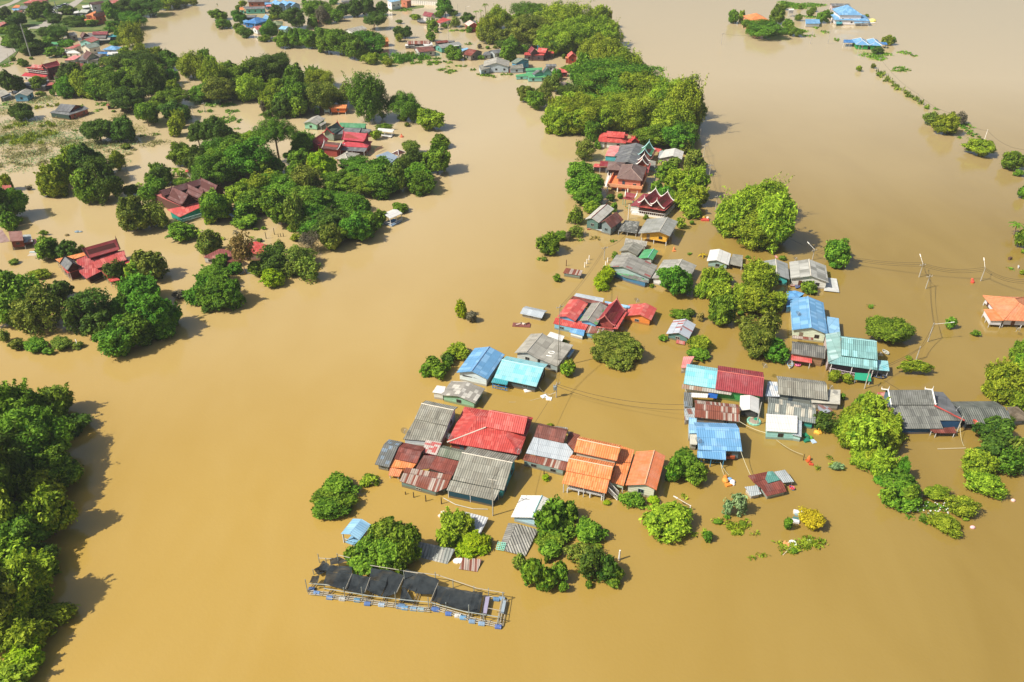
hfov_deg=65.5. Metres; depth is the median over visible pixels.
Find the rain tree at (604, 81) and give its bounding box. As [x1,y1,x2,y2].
[576,67,618,95]
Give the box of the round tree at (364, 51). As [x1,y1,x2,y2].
[355,44,368,58]
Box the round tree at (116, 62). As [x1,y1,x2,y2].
[99,48,165,71]
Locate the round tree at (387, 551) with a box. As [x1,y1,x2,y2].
[376,537,401,569]
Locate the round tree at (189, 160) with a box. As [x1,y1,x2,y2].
[182,144,207,175]
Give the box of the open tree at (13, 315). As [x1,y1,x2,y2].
[8,297,44,333]
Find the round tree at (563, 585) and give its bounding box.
[558,581,568,591]
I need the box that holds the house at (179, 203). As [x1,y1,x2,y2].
[155,175,224,221]
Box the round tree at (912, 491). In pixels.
[902,483,920,499]
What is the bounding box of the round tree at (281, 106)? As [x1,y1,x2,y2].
[269,94,291,117]
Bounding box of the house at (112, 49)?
[102,46,120,51]
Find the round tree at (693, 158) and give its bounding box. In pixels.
[683,147,707,170]
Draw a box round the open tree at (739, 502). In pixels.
[730,493,749,516]
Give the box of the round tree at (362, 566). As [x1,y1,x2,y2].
[345,554,377,575]
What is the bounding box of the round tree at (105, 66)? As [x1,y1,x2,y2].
[96,64,111,70]
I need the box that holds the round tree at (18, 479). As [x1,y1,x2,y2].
[9,474,38,501]
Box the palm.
[1008,221,1023,234]
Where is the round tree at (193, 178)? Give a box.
[190,158,211,180]
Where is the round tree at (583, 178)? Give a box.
[564,170,605,195]
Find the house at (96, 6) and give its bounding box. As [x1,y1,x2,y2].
[89,1,103,11]
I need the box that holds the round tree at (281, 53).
[272,51,289,63]
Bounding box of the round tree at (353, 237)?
[347,235,368,239]
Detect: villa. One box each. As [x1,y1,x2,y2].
[604,162,648,192]
[829,3,869,25]
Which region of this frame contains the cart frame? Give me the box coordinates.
[793,509,801,523]
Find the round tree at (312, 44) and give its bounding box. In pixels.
[308,33,316,47]
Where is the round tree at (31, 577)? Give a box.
[0,547,54,620]
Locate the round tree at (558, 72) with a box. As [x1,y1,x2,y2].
[551,68,561,77]
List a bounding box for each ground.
[0,0,142,64]
[70,24,105,31]
[389,5,423,11]
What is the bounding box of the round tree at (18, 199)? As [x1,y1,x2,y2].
[0,187,28,214]
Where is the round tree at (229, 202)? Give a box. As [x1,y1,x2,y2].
[223,194,232,217]
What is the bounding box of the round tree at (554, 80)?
[542,73,560,89]
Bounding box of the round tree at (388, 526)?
[367,516,404,539]
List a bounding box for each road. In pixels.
[0,0,19,7]
[0,0,82,47]
[0,46,15,62]
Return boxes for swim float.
[814,428,821,434]
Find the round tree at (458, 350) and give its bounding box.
[442,341,470,359]
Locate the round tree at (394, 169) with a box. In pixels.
[385,158,406,191]
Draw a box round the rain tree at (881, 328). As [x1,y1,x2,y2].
[864,314,915,343]
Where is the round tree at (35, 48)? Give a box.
[19,42,43,55]
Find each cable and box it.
[493,250,604,477]
[557,249,603,369]
[557,386,671,409]
[558,384,684,404]
[814,248,1019,279]
[816,250,1023,281]
[818,252,1014,282]
[872,264,934,370]
[873,266,933,369]
[881,59,1022,149]
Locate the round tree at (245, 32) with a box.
[238,27,253,37]
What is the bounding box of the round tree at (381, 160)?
[357,155,392,175]
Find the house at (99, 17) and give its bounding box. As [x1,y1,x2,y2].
[84,11,105,24]
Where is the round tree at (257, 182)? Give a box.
[244,171,266,189]
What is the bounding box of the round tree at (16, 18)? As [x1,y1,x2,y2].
[4,10,27,25]
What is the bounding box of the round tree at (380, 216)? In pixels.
[374,209,386,222]
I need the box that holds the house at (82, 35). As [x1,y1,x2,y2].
[80,32,88,39]
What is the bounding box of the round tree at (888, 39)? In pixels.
[881,35,894,44]
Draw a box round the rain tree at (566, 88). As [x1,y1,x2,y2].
[556,84,582,95]
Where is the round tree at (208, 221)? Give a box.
[201,215,218,224]
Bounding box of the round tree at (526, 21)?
[504,13,553,45]
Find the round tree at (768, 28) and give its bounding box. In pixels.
[746,19,787,38]
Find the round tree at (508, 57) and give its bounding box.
[504,50,516,60]
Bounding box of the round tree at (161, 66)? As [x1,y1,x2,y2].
[131,61,166,79]
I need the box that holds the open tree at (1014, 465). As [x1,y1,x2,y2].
[996,445,1023,474]
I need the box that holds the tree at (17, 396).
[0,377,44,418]
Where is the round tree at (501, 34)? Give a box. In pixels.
[492,28,510,40]
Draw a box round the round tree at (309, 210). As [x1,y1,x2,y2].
[297,203,324,233]
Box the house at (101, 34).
[84,31,108,38]
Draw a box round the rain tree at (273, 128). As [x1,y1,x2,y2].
[249,112,298,158]
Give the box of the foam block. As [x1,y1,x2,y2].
[453,558,462,563]
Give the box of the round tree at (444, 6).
[435,0,452,14]
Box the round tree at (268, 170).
[259,168,280,188]
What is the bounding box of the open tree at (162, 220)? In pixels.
[146,199,170,228]
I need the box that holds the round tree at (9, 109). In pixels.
[7,105,15,117]
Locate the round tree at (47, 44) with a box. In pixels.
[44,40,52,47]
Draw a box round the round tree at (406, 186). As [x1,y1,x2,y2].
[405,174,431,187]
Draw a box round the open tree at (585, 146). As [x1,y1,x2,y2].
[575,138,596,161]
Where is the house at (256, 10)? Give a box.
[239,6,265,13]
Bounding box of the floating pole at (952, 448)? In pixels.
[937,447,965,448]
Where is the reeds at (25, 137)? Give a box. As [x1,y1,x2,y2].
[0,103,58,144]
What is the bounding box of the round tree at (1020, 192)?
[1017,185,1023,198]
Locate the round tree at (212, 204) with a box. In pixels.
[199,187,229,222]
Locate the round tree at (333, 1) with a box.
[329,0,338,3]
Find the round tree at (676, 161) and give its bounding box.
[669,157,680,166]
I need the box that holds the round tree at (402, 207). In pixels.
[392,202,408,212]
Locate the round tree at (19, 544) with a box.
[0,532,38,562]
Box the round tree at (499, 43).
[494,38,505,46]
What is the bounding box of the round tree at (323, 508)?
[311,496,350,519]
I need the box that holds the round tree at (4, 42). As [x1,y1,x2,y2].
[0,35,17,47]
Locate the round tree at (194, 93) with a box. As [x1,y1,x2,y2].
[184,83,216,102]
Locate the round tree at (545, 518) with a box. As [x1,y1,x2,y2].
[533,504,559,531]
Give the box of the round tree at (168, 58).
[158,50,179,68]
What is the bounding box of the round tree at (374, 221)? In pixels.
[361,212,382,231]
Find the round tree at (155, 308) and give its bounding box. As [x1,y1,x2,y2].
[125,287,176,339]
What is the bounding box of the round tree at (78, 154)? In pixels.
[66,139,104,168]
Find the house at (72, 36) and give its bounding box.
[67,32,77,40]
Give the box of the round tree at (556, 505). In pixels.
[544,494,567,519]
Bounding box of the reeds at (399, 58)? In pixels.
[377,51,432,63]
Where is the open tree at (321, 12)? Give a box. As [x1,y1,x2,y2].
[314,5,329,23]
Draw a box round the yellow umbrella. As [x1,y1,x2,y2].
[868,19,875,23]
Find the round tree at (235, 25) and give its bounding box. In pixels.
[232,23,239,29]
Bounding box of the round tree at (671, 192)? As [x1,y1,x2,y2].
[669,189,674,197]
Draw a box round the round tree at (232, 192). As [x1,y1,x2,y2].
[224,178,248,201]
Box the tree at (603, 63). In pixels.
[565,54,669,97]
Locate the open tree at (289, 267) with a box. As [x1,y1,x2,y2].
[280,261,300,278]
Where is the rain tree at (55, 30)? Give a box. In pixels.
[44,22,67,40]
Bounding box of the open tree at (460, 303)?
[454,298,466,316]
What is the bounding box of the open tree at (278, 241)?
[273,239,285,250]
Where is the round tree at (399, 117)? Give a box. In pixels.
[397,114,407,120]
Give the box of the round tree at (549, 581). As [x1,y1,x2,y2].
[535,566,557,592]
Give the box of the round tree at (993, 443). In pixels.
[973,431,1015,469]
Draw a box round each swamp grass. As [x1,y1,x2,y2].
[0,22,136,147]
[0,126,130,174]
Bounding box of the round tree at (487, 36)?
[477,24,495,43]
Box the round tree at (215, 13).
[207,8,227,18]
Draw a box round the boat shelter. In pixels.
[854,373,870,384]
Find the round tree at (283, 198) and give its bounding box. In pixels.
[280,193,290,223]
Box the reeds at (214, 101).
[195,86,235,103]
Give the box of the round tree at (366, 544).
[354,534,380,561]
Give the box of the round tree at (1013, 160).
[1001,151,1023,169]
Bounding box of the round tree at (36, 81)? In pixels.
[28,75,46,89]
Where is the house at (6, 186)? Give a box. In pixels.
[2,184,10,188]
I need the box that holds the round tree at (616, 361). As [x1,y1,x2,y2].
[603,352,632,371]
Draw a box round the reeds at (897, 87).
[876,68,929,106]
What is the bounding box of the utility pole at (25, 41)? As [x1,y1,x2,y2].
[20,24,30,56]
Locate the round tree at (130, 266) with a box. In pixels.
[123,259,140,278]
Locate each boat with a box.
[701,216,708,220]
[872,373,886,377]
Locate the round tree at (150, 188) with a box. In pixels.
[136,174,167,201]
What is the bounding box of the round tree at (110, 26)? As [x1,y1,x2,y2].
[104,20,121,32]
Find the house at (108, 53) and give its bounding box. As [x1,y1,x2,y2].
[98,52,117,55]
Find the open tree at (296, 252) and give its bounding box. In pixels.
[281,244,317,263]
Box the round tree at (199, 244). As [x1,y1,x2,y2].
[194,236,214,253]
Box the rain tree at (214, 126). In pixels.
[199,114,234,138]
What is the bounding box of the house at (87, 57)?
[65,51,106,64]
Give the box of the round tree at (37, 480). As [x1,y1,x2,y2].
[14,467,67,500]
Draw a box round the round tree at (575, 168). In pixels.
[567,161,594,178]
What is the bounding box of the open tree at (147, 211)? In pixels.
[137,197,159,229]
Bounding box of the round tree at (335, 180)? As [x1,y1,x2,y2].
[319,169,358,191]
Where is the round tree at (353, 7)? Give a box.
[345,0,361,16]
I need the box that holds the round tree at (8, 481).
[0,435,19,496]
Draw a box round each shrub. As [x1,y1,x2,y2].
[0,28,10,33]
[0,328,9,341]
[7,338,23,349]
[8,258,18,264]
[23,335,48,352]
[26,268,52,278]
[35,18,46,21]
[35,91,46,95]
[39,230,48,234]
[41,35,59,40]
[42,347,54,354]
[49,334,72,350]
[71,341,83,349]
[77,244,84,252]
[85,19,98,25]
[109,150,127,170]
[120,108,129,112]
[120,143,131,149]
[122,184,140,195]
[170,177,190,184]
[171,289,182,298]
[238,0,246,6]
[256,34,271,41]
[259,101,265,111]
[269,14,277,19]
[289,233,301,240]
[323,18,331,23]
[359,52,381,64]
[373,123,393,128]
[381,58,393,65]
[395,33,402,41]
[401,140,420,153]
[411,14,420,19]
[434,10,443,17]
[449,9,457,15]
[459,306,466,318]
[466,310,477,321]
[518,44,528,52]
[542,474,549,480]
[544,555,548,563]
[545,126,551,134]
[552,273,562,281]
[555,230,565,239]
[563,358,574,374]
[565,231,570,240]
[582,200,600,213]
[585,580,592,588]
[594,140,600,148]
[603,499,610,504]
[606,194,615,201]
[611,202,617,212]
[611,251,617,259]
[646,495,660,504]
[658,334,667,340]
[669,308,690,319]
[676,217,686,228]
[684,308,695,316]
[696,312,703,321]
[702,530,713,542]
[713,518,721,523]
[739,520,745,525]
[741,19,749,27]
[779,1,789,9]
[784,517,792,528]
[788,26,804,36]
[789,547,798,553]
[794,14,803,20]
[796,505,826,529]
[806,9,814,16]
[827,369,840,381]
[828,461,844,469]
[840,373,853,383]
[840,392,845,399]
[856,65,862,71]
[870,47,884,53]
[881,485,897,506]
[918,513,927,522]
[923,484,952,499]
[926,509,964,539]
[928,502,937,507]
[942,494,982,517]
[944,316,957,328]
[963,470,1010,500]
[970,329,980,335]
[1012,169,1023,175]
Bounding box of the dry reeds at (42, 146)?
[0,139,162,186]
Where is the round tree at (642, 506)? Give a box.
[634,495,645,508]
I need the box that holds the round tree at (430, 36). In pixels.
[425,31,435,40]
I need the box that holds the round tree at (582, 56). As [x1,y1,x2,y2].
[573,52,589,74]
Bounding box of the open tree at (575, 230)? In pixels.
[568,225,584,238]
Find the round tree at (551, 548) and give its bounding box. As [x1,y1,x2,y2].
[538,539,561,558]
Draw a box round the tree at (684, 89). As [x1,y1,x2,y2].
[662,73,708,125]
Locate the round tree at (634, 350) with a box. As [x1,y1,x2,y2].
[623,338,644,360]
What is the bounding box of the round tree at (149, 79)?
[131,57,166,100]
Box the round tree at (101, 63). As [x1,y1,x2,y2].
[98,56,115,65]
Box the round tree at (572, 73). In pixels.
[569,62,577,82]
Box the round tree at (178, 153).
[165,141,190,166]
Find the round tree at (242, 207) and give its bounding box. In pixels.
[231,200,254,218]
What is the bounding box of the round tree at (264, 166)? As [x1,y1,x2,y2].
[250,154,280,174]
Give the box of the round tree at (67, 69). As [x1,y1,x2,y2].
[55,61,83,79]
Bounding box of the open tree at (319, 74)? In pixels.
[304,68,336,84]
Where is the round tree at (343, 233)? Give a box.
[335,224,348,240]
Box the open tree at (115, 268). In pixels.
[102,257,125,283]
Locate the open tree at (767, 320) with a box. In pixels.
[757,310,782,334]
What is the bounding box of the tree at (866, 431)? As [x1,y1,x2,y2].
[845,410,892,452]
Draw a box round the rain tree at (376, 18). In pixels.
[363,11,387,28]
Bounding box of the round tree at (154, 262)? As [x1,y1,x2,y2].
[130,249,169,278]
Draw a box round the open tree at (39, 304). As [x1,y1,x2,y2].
[13,283,64,337]
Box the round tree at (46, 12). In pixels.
[43,8,50,16]
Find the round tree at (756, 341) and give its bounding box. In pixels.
[738,324,775,358]
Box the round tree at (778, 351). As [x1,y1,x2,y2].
[763,337,791,363]
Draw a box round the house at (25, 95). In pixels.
[14,89,33,101]
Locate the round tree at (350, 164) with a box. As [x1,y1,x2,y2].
[337,155,372,175]
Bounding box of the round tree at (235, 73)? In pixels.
[226,60,265,85]
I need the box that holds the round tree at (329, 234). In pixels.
[318,223,341,249]
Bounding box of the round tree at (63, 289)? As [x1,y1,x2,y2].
[46,280,74,299]
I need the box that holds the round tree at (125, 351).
[114,338,130,356]
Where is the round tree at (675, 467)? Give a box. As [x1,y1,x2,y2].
[664,457,684,481]
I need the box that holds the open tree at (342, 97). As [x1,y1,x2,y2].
[334,80,351,104]
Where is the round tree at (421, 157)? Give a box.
[407,151,429,168]
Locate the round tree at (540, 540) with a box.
[533,531,567,546]
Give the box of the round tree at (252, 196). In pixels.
[239,189,269,212]
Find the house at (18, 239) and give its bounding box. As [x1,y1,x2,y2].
[0,230,37,249]
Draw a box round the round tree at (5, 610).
[0,561,17,621]
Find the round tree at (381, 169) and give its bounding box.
[363,163,399,173]
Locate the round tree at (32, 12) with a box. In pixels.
[24,4,40,18]
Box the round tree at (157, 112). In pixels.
[135,102,159,122]
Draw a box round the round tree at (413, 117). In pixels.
[402,99,423,122]
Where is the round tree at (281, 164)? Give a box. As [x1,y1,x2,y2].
[247,158,285,173]
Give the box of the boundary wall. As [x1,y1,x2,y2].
[411,0,436,4]
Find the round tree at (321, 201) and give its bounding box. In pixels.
[302,187,334,207]
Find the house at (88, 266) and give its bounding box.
[55,236,129,285]
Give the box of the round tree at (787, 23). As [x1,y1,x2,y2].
[781,18,793,27]
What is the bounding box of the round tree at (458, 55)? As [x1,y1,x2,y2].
[453,49,462,59]
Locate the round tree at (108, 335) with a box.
[91,314,135,356]
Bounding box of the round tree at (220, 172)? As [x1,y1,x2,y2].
[189,151,239,186]
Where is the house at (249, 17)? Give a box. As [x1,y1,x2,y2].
[246,15,256,19]
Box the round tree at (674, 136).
[661,124,695,148]
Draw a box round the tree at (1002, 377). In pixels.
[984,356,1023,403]
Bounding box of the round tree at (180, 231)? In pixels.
[164,221,197,241]
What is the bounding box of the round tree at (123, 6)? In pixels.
[114,0,137,12]
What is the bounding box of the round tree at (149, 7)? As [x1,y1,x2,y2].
[129,0,164,15]
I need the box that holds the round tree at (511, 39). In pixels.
[502,34,519,49]
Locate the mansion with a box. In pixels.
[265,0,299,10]
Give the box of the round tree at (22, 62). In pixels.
[16,58,28,66]
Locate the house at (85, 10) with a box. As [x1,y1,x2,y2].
[74,5,92,16]
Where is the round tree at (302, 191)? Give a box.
[285,185,329,202]
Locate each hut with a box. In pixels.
[341,519,370,545]
[520,306,546,320]
[666,319,695,344]
[707,249,742,268]
[739,395,758,417]
[765,414,801,441]
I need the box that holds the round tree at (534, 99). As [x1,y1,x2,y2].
[524,90,546,109]
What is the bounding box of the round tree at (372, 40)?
[353,29,387,52]
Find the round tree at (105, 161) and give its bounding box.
[78,155,115,169]
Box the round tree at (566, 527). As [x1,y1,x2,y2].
[536,517,576,542]
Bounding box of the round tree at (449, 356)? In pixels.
[440,352,454,363]
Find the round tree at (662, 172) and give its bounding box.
[654,161,677,181]
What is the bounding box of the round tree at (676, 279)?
[655,265,692,294]
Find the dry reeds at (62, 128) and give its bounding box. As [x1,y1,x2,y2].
[0,95,170,149]
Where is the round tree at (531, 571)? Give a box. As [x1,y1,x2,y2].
[520,557,546,586]
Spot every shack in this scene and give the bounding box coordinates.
[595,212,622,234]
[618,220,639,236]
[745,470,793,498]
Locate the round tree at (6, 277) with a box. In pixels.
[0,270,23,297]
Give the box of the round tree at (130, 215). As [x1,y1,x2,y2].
[115,194,150,230]
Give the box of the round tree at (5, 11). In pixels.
[0,6,11,17]
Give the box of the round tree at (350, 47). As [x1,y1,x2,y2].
[340,32,364,58]
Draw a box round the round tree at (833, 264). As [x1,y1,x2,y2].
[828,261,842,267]
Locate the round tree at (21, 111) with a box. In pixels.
[9,102,34,120]
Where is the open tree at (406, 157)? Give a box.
[394,146,422,167]
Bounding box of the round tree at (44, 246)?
[34,235,58,259]
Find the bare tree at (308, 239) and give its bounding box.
[298,230,320,251]
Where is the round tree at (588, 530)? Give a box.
[573,516,608,542]
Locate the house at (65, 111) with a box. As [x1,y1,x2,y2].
[50,104,88,119]
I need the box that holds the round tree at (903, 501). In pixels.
[877,479,922,512]
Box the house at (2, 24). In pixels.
[0,22,6,26]
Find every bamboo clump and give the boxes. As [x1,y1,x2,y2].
[0,173,13,187]
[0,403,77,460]
[0,419,39,476]
[0,602,43,651]
[0,611,58,653]
[0,635,45,665]
[0,652,39,681]
[28,548,60,583]
[33,162,70,196]
[35,180,60,196]
[37,382,75,410]
[38,601,79,625]
[39,399,68,418]
[49,156,74,178]
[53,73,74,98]
[57,143,77,171]
[66,68,90,98]
[82,63,99,71]
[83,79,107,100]
[88,62,99,77]
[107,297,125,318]
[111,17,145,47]
[112,291,130,304]
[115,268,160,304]
[117,46,136,59]
[132,42,149,53]
[140,52,161,64]
[143,173,152,182]
[147,162,160,170]
[149,46,161,54]
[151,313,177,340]
[160,0,184,9]
[164,78,181,89]
[166,116,182,136]
[169,108,185,127]
[170,299,182,325]
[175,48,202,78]
[181,0,198,4]
[181,289,189,297]
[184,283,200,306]
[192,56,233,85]
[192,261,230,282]
[195,273,209,284]
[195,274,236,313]
[196,52,206,61]
[197,47,209,55]
[204,54,216,65]
[210,256,225,267]
[215,252,228,262]
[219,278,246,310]
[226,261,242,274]
[232,84,250,100]
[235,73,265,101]
[238,130,252,139]
[241,56,271,82]
[253,86,263,99]
[257,85,276,108]
[263,78,282,92]
[290,129,314,149]
[303,64,317,78]
[404,161,432,177]
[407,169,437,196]
[435,521,460,548]
[439,506,465,532]
[455,524,468,539]
[455,536,477,559]
[460,510,474,531]
[460,529,491,553]
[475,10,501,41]
[475,543,490,555]
[479,535,491,546]
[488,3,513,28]
[532,16,582,54]
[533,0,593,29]
[539,105,573,135]
[546,0,567,8]
[547,97,574,134]
[548,95,556,104]
[554,85,607,133]
[556,90,579,102]
[563,13,601,48]
[570,108,593,134]
[576,35,599,58]
[584,120,600,141]
[585,121,601,140]
[589,3,609,17]
[589,32,608,47]
[590,36,628,59]
[591,89,629,123]
[592,107,614,132]
[593,11,614,25]
[593,275,609,291]
[596,265,615,282]
[600,24,619,42]
[607,18,625,42]
[607,104,626,131]
[608,43,648,67]
[615,90,661,133]
[616,64,667,97]
[620,103,633,133]
[632,105,651,129]
[648,73,695,105]
[648,100,695,128]
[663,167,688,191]
[672,191,689,207]
[677,181,691,192]
[678,196,701,219]
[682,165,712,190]
[685,334,711,350]
[688,184,709,203]
[693,279,711,298]
[700,267,715,281]
[705,275,724,282]
[705,279,732,298]
[714,265,732,284]
[720,185,763,236]
[725,195,796,250]
[728,282,747,306]
[737,284,775,316]
[739,10,744,22]
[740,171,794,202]
[741,255,779,293]
[752,186,797,253]
[770,290,789,311]
[830,414,855,435]
[837,422,851,450]
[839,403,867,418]
[848,448,871,471]
[853,391,871,402]
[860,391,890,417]
[860,444,883,459]
[866,456,892,476]
[870,444,900,475]
[873,473,895,484]
[879,418,899,438]
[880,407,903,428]
[883,430,895,451]
[888,431,900,455]
[889,422,901,436]
[897,455,911,474]
[899,432,907,441]
[980,380,992,398]
[1004,386,1023,410]
[1008,346,1023,359]
[1009,338,1023,352]
[1009,353,1023,364]
[1018,355,1023,371]
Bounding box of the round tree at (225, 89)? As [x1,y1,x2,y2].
[201,75,236,101]
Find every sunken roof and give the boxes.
[418,542,454,563]
[465,512,487,533]
[496,523,536,555]
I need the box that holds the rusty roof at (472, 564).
[459,557,481,571]
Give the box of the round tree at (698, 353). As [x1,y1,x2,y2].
[686,347,710,361]
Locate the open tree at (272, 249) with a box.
[254,242,284,260]
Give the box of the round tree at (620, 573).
[613,563,625,579]
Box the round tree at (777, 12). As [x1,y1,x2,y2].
[769,3,785,22]
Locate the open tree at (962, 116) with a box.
[956,111,967,123]
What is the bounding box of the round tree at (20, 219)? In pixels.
[15,216,23,222]
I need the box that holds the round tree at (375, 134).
[369,129,382,139]
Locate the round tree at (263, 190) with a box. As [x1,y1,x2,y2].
[235,188,267,213]
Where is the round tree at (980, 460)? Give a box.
[960,448,1000,474]
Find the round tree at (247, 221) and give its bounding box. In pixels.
[229,213,261,228]
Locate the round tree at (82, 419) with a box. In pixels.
[61,412,93,436]
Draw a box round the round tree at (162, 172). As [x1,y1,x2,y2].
[148,163,172,183]
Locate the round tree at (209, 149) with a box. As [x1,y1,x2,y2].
[204,136,243,155]
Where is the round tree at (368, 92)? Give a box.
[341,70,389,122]
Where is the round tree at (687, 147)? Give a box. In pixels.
[679,140,691,151]
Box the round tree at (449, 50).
[444,44,462,59]
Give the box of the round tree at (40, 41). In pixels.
[34,39,44,44]
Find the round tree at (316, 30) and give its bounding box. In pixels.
[314,27,323,33]
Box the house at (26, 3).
[24,0,48,5]
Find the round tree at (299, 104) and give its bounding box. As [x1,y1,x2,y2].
[289,91,308,117]
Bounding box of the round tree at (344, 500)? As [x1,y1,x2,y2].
[327,492,358,516]
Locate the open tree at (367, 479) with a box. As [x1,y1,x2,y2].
[358,473,379,486]
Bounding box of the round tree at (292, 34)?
[287,27,302,47]
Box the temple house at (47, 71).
[21,59,59,80]
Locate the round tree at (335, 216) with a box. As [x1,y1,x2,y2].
[311,208,349,232]
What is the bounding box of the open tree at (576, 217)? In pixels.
[566,204,583,223]
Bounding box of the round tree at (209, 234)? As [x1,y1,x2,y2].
[198,228,222,252]
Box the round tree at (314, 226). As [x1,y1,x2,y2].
[309,224,319,236]
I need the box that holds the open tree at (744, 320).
[734,315,760,330]
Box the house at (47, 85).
[25,80,53,90]
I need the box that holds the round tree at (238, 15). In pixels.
[230,9,246,24]
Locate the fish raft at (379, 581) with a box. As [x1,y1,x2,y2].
[305,554,507,629]
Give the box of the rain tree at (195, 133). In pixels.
[186,120,207,145]
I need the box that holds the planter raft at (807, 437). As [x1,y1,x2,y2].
[802,433,816,443]
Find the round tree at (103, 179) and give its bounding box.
[83,158,123,205]
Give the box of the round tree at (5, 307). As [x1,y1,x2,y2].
[0,294,23,325]
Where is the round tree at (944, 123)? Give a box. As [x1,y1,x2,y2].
[930,111,961,133]
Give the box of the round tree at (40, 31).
[33,26,47,35]
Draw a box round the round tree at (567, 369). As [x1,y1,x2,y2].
[560,362,575,375]
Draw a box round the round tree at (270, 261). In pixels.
[259,253,287,273]
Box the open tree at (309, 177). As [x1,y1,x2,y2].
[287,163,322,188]
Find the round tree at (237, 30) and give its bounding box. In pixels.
[235,25,243,32]
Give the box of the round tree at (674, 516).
[638,500,693,543]
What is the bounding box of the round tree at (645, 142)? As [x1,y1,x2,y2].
[639,125,659,145]
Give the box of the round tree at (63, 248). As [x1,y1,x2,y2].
[54,239,79,257]
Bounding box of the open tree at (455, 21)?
[449,15,460,27]
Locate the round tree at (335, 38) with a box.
[325,28,349,53]
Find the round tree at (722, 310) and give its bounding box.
[707,293,738,325]
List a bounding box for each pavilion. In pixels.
[392,150,404,156]
[593,161,608,172]
[622,190,637,203]
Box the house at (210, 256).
[203,241,266,265]
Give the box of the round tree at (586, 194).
[572,186,602,204]
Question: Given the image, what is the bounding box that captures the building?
[401,0,410,7]
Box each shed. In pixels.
[99,35,117,43]
[375,439,424,478]
[400,455,458,495]
[405,40,429,48]
[414,42,435,50]
[415,46,434,55]
[422,440,463,460]
[434,40,454,44]
[434,42,461,52]
[563,268,582,278]
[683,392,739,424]
[805,19,819,26]
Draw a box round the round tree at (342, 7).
[336,3,347,15]
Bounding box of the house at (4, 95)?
[0,90,11,101]
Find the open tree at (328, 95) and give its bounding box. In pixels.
[305,77,339,111]
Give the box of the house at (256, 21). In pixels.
[243,14,268,27]
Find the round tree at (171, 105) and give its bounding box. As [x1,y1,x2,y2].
[156,99,192,119]
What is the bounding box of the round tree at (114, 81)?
[97,68,134,96]
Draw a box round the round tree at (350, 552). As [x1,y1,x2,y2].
[342,544,359,559]
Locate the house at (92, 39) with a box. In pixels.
[79,36,99,45]
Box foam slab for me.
[541,394,551,400]
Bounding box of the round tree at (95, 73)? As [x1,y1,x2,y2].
[80,66,126,92]
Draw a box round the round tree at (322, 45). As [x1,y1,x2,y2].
[315,28,333,52]
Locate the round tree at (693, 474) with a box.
[682,460,708,485]
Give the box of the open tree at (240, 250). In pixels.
[225,229,256,274]
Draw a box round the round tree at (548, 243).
[535,231,560,254]
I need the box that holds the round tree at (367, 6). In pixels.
[359,0,374,14]
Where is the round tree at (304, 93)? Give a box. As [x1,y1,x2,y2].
[301,81,323,106]
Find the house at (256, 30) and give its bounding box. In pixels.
[252,25,260,34]
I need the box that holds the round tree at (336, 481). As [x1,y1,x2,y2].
[321,471,361,494]
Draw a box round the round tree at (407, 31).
[402,25,412,37]
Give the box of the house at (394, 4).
[387,0,400,9]
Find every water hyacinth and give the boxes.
[0,63,158,136]
[197,101,261,129]
[394,2,412,11]
[410,29,513,77]
[537,238,691,260]
[680,454,844,560]
[776,0,980,138]
[899,500,949,524]
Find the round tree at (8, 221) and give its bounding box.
[0,210,18,230]
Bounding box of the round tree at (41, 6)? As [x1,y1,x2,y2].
[30,1,53,14]
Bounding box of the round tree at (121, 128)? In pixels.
[107,114,136,141]
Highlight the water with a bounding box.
[0,0,1023,681]
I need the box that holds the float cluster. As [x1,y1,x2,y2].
[722,475,734,486]
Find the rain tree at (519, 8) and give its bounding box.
[508,1,546,16]
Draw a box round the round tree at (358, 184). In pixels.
[345,173,376,194]
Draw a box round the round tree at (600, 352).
[589,343,614,361]
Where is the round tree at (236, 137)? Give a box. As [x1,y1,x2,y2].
[223,132,255,147]
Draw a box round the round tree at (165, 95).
[147,86,187,104]
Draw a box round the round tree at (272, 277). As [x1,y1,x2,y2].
[258,267,285,287]
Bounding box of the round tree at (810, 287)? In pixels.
[800,281,817,294]
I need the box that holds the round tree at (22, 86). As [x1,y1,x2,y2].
[13,75,25,89]
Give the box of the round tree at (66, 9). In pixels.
[58,5,77,13]
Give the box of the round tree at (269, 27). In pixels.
[259,18,278,36]
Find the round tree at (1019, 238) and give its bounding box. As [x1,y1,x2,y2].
[1013,229,1023,246]
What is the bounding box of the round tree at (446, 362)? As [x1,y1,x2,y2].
[442,359,450,370]
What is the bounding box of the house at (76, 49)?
[63,43,100,56]
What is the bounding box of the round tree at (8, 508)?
[0,482,16,525]
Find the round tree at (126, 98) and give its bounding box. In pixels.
[106,85,145,110]
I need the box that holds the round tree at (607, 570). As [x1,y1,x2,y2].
[594,554,617,580]
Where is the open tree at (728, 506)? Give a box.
[721,497,733,514]
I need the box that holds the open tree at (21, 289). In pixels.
[6,272,49,299]
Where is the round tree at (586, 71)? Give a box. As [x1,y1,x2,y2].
[575,64,609,93]
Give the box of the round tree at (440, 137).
[430,133,450,148]
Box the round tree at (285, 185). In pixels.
[255,172,302,195]
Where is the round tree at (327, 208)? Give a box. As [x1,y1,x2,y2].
[295,206,333,232]
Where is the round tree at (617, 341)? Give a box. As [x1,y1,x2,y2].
[590,329,634,357]
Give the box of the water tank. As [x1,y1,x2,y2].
[805,456,811,462]
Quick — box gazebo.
[382,209,402,226]
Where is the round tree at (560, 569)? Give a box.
[551,560,568,580]
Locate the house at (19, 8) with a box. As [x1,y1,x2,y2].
[12,5,27,13]
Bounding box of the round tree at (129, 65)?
[121,58,145,73]
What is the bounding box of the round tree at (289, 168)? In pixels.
[284,163,302,175]
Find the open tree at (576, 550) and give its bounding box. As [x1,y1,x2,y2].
[561,541,598,570]

